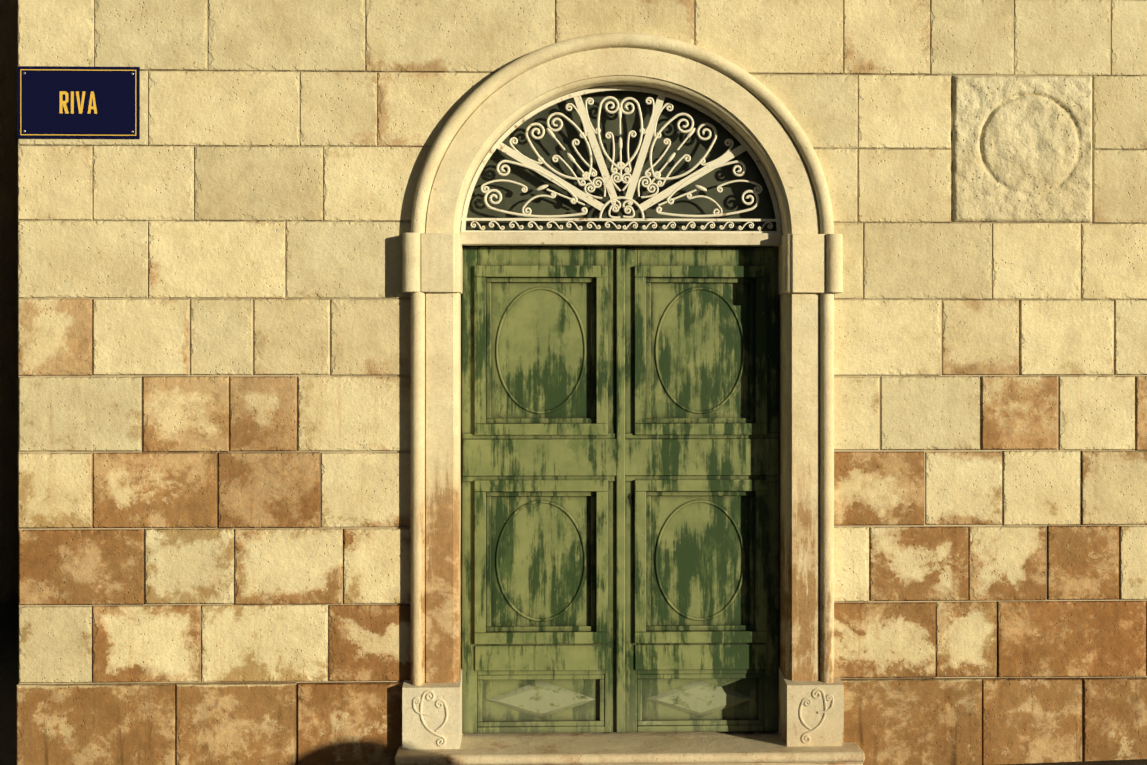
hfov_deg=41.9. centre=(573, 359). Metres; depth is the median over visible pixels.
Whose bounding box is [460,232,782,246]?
transom
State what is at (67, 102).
street sign riva
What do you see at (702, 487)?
door leaf
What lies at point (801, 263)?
impost
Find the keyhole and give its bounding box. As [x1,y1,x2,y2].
[628,494,633,504]
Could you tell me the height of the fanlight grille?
0.656 m
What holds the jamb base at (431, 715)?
on the threshold step
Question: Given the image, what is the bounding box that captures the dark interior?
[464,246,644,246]
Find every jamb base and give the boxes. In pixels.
[402,663,461,748]
[777,666,843,746]
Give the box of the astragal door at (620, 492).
[616,247,624,732]
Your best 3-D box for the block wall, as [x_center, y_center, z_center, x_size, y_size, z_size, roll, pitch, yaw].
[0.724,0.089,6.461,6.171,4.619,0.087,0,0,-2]
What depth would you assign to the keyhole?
6.55 m
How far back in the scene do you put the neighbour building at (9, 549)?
12.07 m
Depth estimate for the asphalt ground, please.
8.65 m
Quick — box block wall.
[16,0,1146,764]
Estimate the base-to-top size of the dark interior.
3.700 m
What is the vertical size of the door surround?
3.040 m
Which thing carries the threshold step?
on the asphalt ground
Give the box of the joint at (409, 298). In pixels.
[19,0,1146,683]
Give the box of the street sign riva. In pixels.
[17,66,139,138]
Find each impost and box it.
[403,232,463,294]
[778,234,842,294]
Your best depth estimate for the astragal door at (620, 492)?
6.54 m
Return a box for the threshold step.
[395,731,864,764]
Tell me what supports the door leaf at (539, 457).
attached to the door surround
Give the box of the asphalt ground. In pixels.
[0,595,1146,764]
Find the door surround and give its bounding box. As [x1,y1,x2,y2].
[411,33,833,685]
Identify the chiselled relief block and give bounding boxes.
[952,76,1091,222]
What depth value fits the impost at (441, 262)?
6.34 m
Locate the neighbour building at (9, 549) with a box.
[0,0,18,603]
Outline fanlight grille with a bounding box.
[461,86,780,232]
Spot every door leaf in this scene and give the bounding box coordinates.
[462,247,616,733]
[625,247,778,731]
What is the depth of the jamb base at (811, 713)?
6.37 m
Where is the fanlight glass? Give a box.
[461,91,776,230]
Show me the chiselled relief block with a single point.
(1021, 149)

